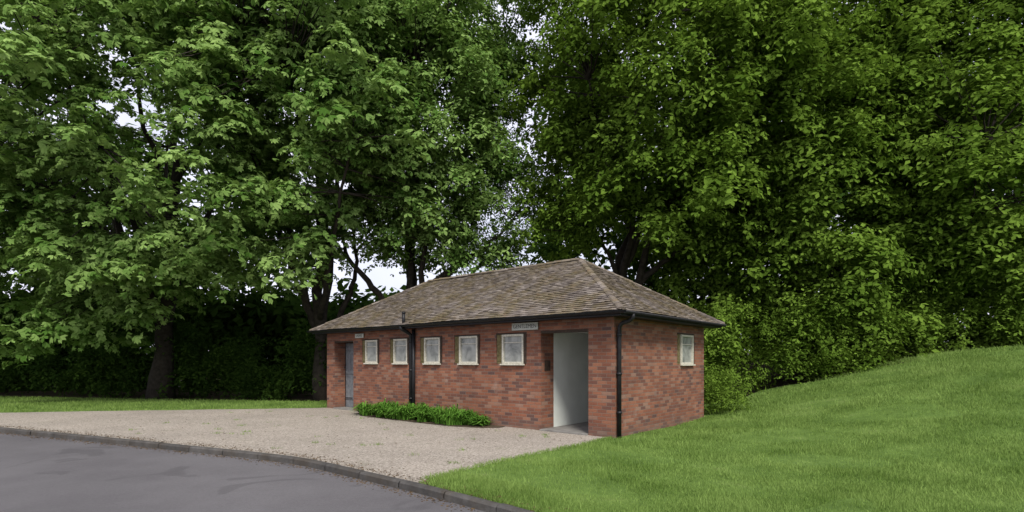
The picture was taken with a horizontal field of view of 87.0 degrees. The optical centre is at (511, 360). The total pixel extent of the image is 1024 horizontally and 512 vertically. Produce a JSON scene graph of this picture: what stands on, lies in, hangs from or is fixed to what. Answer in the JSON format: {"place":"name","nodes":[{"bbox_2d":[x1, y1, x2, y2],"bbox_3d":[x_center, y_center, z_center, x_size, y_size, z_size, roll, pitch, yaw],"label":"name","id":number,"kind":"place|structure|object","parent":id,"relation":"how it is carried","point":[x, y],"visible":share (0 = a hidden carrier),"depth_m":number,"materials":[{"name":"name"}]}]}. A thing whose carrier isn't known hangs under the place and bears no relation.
{"place":"outdoors","nodes":[
{"label":"outdoors","id":0,"kind":"place"},
{"bbox_2d":[0,395,326,412],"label":"lawn","id":1,"kind":"structure","parent":0,"point":[161,408],"depth_m":19.20,"materials":[{"name":"green plant"}]},
{"bbox_2d":[0,1,141,325],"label":"horse chestnut tree","id":2,"kind":"object","parent":1,"relation":"on","point":[19,210],"visible":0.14,"depth_m":21.50,"materials":[{"name":"green plant"}]},
{"bbox_2d":[0,433,483,511],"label":"road","id":3,"kind":"structure","parent":0,"point":[41,474],"depth_m":7.34,"materials":[{"name":"grey asphalt"}]},
{"bbox_2d":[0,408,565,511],"bbox_3d":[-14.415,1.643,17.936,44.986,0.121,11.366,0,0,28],"label":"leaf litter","id":4,"kind":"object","parent":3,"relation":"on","point":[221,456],"visible":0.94,"depth_m":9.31,"materials":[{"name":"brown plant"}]},
{"bbox_2d":[0,408,601,484],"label":"gravel path","id":5,"kind":"structure","parent":0,"point":[399,442],"depth_m":11.63,"materials":[{"name":"beige gravel"}]},
{"bbox_2d":[129,411,615,511],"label":"grass","id":6,"kind":"structure","parent":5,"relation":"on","point":[509,458],"depth_m":8.40,"materials":[{"name":"green plant"}]},
{"bbox_2d":[349,398,504,427],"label":"flowerbed plants","id":7,"kind":"object","parent":5,"relation":"on","point":[439,415],"visible":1,"depth_m":13.90,"materials":[{"name":"green plant"}]},
{"bbox_2d":[333,407,587,435],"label":"thresholds","id":8,"kind":"object","parent":5,"relation":"on","point":[579,428],"visible":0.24,"depth_m":12.41,"materials":[{"name":"concrete"}]},
{"bbox_2d":[327,317,703,437],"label":"walls","id":9,"kind":"structure","parent":5,"relation":"on","point":[661,387],"depth_m":13.08,"materials":[{"name":"brick"}]},
{"bbox_2d":[346,343,352,406],"bbox_3d":[-5.210,0.490,17.915,1.090,2.140,0.055,0,0,41],"label":"door","id":10,"kind":"structure","parent":9,"relation":"attached to","point":[349,371],"depth_m":18.12,"materials":[{"name":"grey paint"}]},
{"bbox_2d":[362,339,378,362],"bbox_3d":[-4.327,-0.292,16.663,0.900,0.745,0.140,0,0,41],"label":"window surround","id":11,"kind":"object","parent":9,"relation":"attached to","point":[377,348],"visible":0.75,"depth_m":16.36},
{"bbox_2d":[363,340,364,362],"bbox_3d":[-4.590,-0.275,16.890,0.196,0.702,0.096,0,0,41],"label":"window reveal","id":12,"kind":"object","parent":11,"relation":"attached to","point":[364,351],"visible":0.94,"depth_m":16.86,"materials":[{"name":"beige paint"}]},
{"bbox_2d":[363,340,377,363],"bbox_3d":[-4.315,-0.256,16.580,0.685,0.741,0.130,0,0,41],"label":"window frame","id":13,"kind":"object","parent":9,"relation":"in","point":[369,362],"visible":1,"depth_m":16.61,"materials":[{"name":"white wood"}]},
{"bbox_2d":[367,342,375,360],"bbox_3d":[-4.298,-0.273,16.601,0.525,0.606,0.016,0,0,40],"label":"window pane","id":14,"kind":"object","parent":13,"relation":"in","point":[371,353],"visible":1,"depth_m":16.62,"materials":[{"name":"grey glass"}]},
{"bbox_2d":[390,337,408,362],"bbox_3d":[-3.244,-0.292,15.737,0.910,0.745,0.140,0,0,41],"label":"window surround","id":15,"kind":"object","parent":9,"relation":"attached to","point":[407,346],"visible":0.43,"depth_m":15.43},
{"bbox_2d":[390,339,392,362],"bbox_3d":[-3.511,-0.275,15.967,0.196,0.702,0.096,0,0,41],"label":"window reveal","id":16,"kind":"object","parent":15,"relation":"attached to","point":[391,350],"visible":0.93,"depth_m":15.95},
{"bbox_2d":[391,339,407,364],"bbox_3d":[-3.232,-0.256,15.654,0.695,0.741,0.130,0,0,41],"label":"window frame","id":17,"kind":"object","parent":15,"relation":"in","point":[394,362],"visible":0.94,"depth_m":15.68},
{"bbox_2d":[395,340,405,361],"bbox_3d":[-3.215,-0.273,15.675,0.535,0.606,0.016,0,0,41],"label":"window pane","id":18,"kind":"object","parent":17,"relation":"in","point":[400,353],"visible":1,"depth_m":15.69,"materials":[{"name":"grey glass"}]},
{"bbox_2d":[420,336,441,362],"bbox_3d":[-2.192,-0.292,14.836,0.920,0.745,0.140,0,0,41],"label":"window surround","id":19,"kind":"object","parent":9,"relation":"attached to","point":[440,345],"visible":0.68,"depth_m":14.52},
{"bbox_2d":[421,338,423,362],"bbox_3d":[-2.462,-0.275,15.070,0.196,0.702,0.096,0,0,41],"label":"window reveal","id":20,"kind":"object","parent":19,"relation":"attached to","point":[422,350],"visible":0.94,"depth_m":15.04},
{"bbox_2d":[422,337,440,364],"bbox_3d":[-2.180,-0.256,14.754,0.705,0.741,0.130,0,0,41],"label":"window frame","id":21,"kind":"object","parent":19,"relation":"in","point":[432,363],"visible":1,"depth_m":14.71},
{"bbox_2d":[426,339,437,361],"bbox_3d":[-2.162,-0.273,14.775,0.545,0.606,0.016,0,0,40],"label":"window pane","id":22,"kind":"object","parent":21,"relation":"in","point":[431,353],"visible":1,"depth_m":14.78,"materials":[{"name":"grey glass"}]},
{"bbox_2d":[335,329,587,370],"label":"lintels and plaque","id":23,"kind":"object","parent":9,"relation":"attached to","point":[547,365],"visible":0.86,"depth_m":12.15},
{"bbox_2d":[454,334,479,363],"bbox_3d":[-1.128,-0.292,13.926,0.940,0.745,0.140,0,0,41],"label":"window surround","id":24,"kind":"object","parent":9,"relation":"attached to","point":[478,348],"visible":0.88,"depth_m":13.61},
{"bbox_2d":[455,337,458,362],"bbox_3d":[-1.406,-0.275,14.167,0.196,0.702,0.096,0,0,41],"label":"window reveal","id":25,"kind":"object","parent":24,"relation":"attached to","point":[456,349],"visible":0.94,"depth_m":14.14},
{"bbox_2d":[457,336,478,364],"bbox_3d":[-1.116,-0.256,13.844,0.725,0.741,0.130,0,0,41],"label":"window frame","id":26,"kind":"object","parent":24,"relation":"in","point":[467,363],"visible":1,"depth_m":13.86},
{"bbox_2d":[461,338,475,361],"bbox_3d":[-1.098,-0.273,13.865,0.565,0.606,0.016,0,0,41],"label":"window pane","id":27,"kind":"object","parent":26,"relation":"in","point":[468,352],"visible":1,"depth_m":13.87,"materials":[{"name":"grey glass"}]},
{"bbox_2d":[496,332,525,363],"bbox_3d":[0.008,-0.292,12.955,0.950,0.745,0.140,0,0,41],"label":"window surround","id":28,"kind":"object","parent":9,"relation":"attached to","point":[524,347],"visible":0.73,"depth_m":12.64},
{"bbox_2d":[497,335,501,363],"bbox_3d":[-0.274,-0.275,13.199,0.196,0.702,0.096,0,0,41],"label":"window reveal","id":29,"kind":"object","parent":28,"relation":"attached to","point":[499,349],"visible":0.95,"depth_m":13.16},
{"bbox_2d":[500,334,524,364],"bbox_3d":[0.020,-0.256,12.872,0.735,0.741,0.130,0,0,41],"label":"window frame","id":30,"kind":"object","parent":9,"relation":"in","point":[510,363],"visible":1,"depth_m":12.89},
{"bbox_2d":[504,336,521,361],"bbox_3d":[0.038,-0.273,12.893,0.575,0.606,0.016,0,0,40],"label":"window pane","id":31,"kind":"object","parent":30,"relation":"in","point":[512,352],"visible":1,"depth_m":12.88,"materials":[{"name":"grey glass"}]},
{"bbox_2d":[312,310,720,334],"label":"soffit and fascia","id":32,"kind":"structure","parent":9,"relation":"on","point":[647,318],"depth_m":12.81,"materials":[{"name":"black paint"}]},
{"bbox_2d":[315,268,686,330],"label":"roof deck","id":33,"kind":"structure","parent":32,"relation":"on","point":[519,316],"depth_m":13.28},
{"bbox_2d":[307,310,625,332],"bbox_3d":[-2.349,-0.955,14.359,11.950,0.060,0.120,0,0,41],"label":"gutter","id":34,"kind":"object","parent":33,"relation":"attached to","point":[522,317],"visible":1,"depth_m":12.80,"materials":[{"name":"black paint"}]},
{"bbox_2d":[309,260,722,330],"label":"roof tiles","id":35,"kind":"object","parent":33,"relation":"on","point":[565,287],"visible":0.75,"depth_m":14.14,"materials":[{"name":"brown tile"}]},
{"bbox_2d":[309,258,724,329],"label":"ridge tiles","id":36,"kind":"object","parent":33,"relation":"attached to","point":[590,271],"visible":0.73,"depth_m":14.63,"materials":[{"name":"tile"}]},
{"bbox_2d":[626,310,726,326],"bbox_3d":[4.018,-0.955,12.704,0.120,0.060,5.638,0,0,41],"label":"gutter","id":37,"kind":"object","parent":33,"relation":"attached to","point":[670,317],"visible":0.91,"depth_m":12.19,"materials":[{"name":"black paint"}]},
{"bbox_2d":[399,312,634,437],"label":"downpipes","id":38,"kind":"object","parent":9,"relation":"attached to","point":[412,362],"visible":0.92,"depth_m":11.12,"materials":[{"name":"black metal"}]},
{"bbox_2d":[512,322,537,330],"bbox_3d":[0.309,-0.795,12.591,0.780,0.170,0.059,0,0,41],"label":"sign board","id":39,"kind":"object","parent":9,"relation":"attached to","point":[525,325],"visible":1,"depth_m":12.57,"materials":[{"name":"white metal"}]},
{"bbox_2d":[513,324,535,328],"bbox_3d":[0.288,-0.800,12.568,0.694,0.088,0.004,0,0,41],"label":"sign text","id":40,"kind":"object","parent":39,"relation":"attached to","point":[530,325],"visible":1,"depth_m":12.53},
{"bbox_2d":[554,332,587,426],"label":"plaster walls","id":41,"kind":"structure","parent":9,"relation":"attached to","point":[570,378],"depth_m":13.24,"materials":[{"name":"white paint"}]},
{"bbox_2d":[680,334,695,365],"bbox_3d":[4.510,-0.261,13.911,0.130,0.791,0.825,0,0,41],"label":"window frame","id":42,"kind":"object","parent":9,"relation":"in","point":[691,363],"visible":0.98,"depth_m":13.93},
{"bbox_2d":[682,337,690,361],"bbox_3d":[4.489,-0.278,13.928,0.016,0.656,0.665,0,0,41],"label":"window pane","id":43,"kind":"object","parent":42,"relation":"in","point":[686,353],"visible":0.86,"depth_m":13.94,"materials":[{"name":"grey glass"}]},
{"bbox_3d":[4.428,-0.297,13.899,0.140,0.795,1.040,0,0,41],"label":"window","id":44,"kind":"object","parent":9,"relation":"attached to","visible":0},
{"bbox_2d":[677,334,679,363],"bbox_3d":[4.155,-0.280,13.582,0.096,0.752,0.196,0,0,41],"label":"side louvre","id":45,"kind":"object","parent":44,"relation":"attached to","point":[678,348],"visible":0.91,"depth_m":13.54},
{"bbox_2d":[0,345,961,401],"bbox_3d":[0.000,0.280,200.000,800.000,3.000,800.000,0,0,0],"label":"ground","id":46,"kind":"structure","parent":0,"point":[309,396],"depth_m":24.91,"materials":[{"name":"green plant"}]},
{"bbox_2d":[0,0,377,399],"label":"horse chestnut tree","id":47,"kind":"object","parent":46,"relation":"on","point":[45,49],"visible":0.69,"depth_m":18.09,"materials":[{"name":"green plant"}]},
{"bbox_2d":[0,295,377,400],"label":"shrubbery","id":48,"kind":"object","parent":46,"relation":"on","point":[93,370],"visible":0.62,"depth_m":24.11,"materials":[{"name":"green plant"}]},
{"bbox_2d":[0,427,533,511],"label":"kerb","id":49,"kind":"structure","parent":46,"relation":"on","point":[481,504],"depth_m":8.50,"materials":[{"name":"concrete"}]},
{"bbox_2d":[124,0,476,400],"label":"horse chestnut tree","id":50,"kind":"object","parent":46,"relation":"on","point":[320,240],"visible":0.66,"depth_m":18.51,"materials":[{"name":"green plant"}]},
{"bbox_2d":[291,0,555,300],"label":"oak tree","id":51,"kind":"object","parent":46,"relation":"on","point":[482,70],"visible":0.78,"depth_m":20.07,"materials":[{"name":"green plant"}]},
{"bbox_2d":[0,35,1023,391],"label":"distant woodland","id":52,"kind":"object","parent":46,"relation":"on","point":[242,313],"visible":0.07,"depth_m":29.85,"materials":[{"name":"green plant"}]},
{"bbox_2d":[493,0,895,284],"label":"oak tree","id":53,"kind":"object","parent":46,"relation":"on","point":[599,122],"visible":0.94,"depth_m":17.84,"materials":[{"name":"green plant"}]},
{"bbox_2d":[638,0,1023,373],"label":"oak tree","id":54,"kind":"object","parent":46,"relation":"on","point":[789,256],"visible":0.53,"depth_m":18.27,"materials":[{"name":"green plant"}]},
{"bbox_2d":[697,246,1023,403],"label":"shrubbery","id":55,"kind":"object","parent":46,"relation":"on","point":[808,323],"visible":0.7,"depth_m":18.42,"materials":[{"name":"green plant"}]},
{"bbox_2d":[804,0,1023,352],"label":"oak tree","id":56,"kind":"object","parent":46,"relation":"on","point":[1002,229],"visible":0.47,"depth_m":17.44,"materials":[{"name":"green plant"}]},
{"bbox_2d":[1004,127,1023,231],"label":"oak tree","id":57,"kind":"object","parent":46,"relation":"on","point":[1019,195],"visible":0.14,"depth_m":24.66,"materials":[{"name":"green plant"}]},
{"bbox_2d":[0,0,1021,350],"label":"sky","id":58,"kind":"structure","parent":0,"point":[379,276],"materials":[{"name":"white"}]},
{"bbox_2d":[424,343,1023,511],"bbox_3d":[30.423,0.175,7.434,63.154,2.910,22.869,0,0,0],"label":"lawn","id":59,"kind":"structure","parent":0,"point":[861,416],"depth_m":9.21,"materials":[{"name":"green plant"}]},
{"bbox_2d":[704,365,759,414],"bbox_3d":[6.271,1.165,15.550,1.807,2.127,2.209,0,0,31],"label":"bush","id":60,"kind":"object","parent":59,"relation":"on","point":[726,396],"visible":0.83,"depth_m":15.22,"materials":[{"name":"green plant"}]}
]}

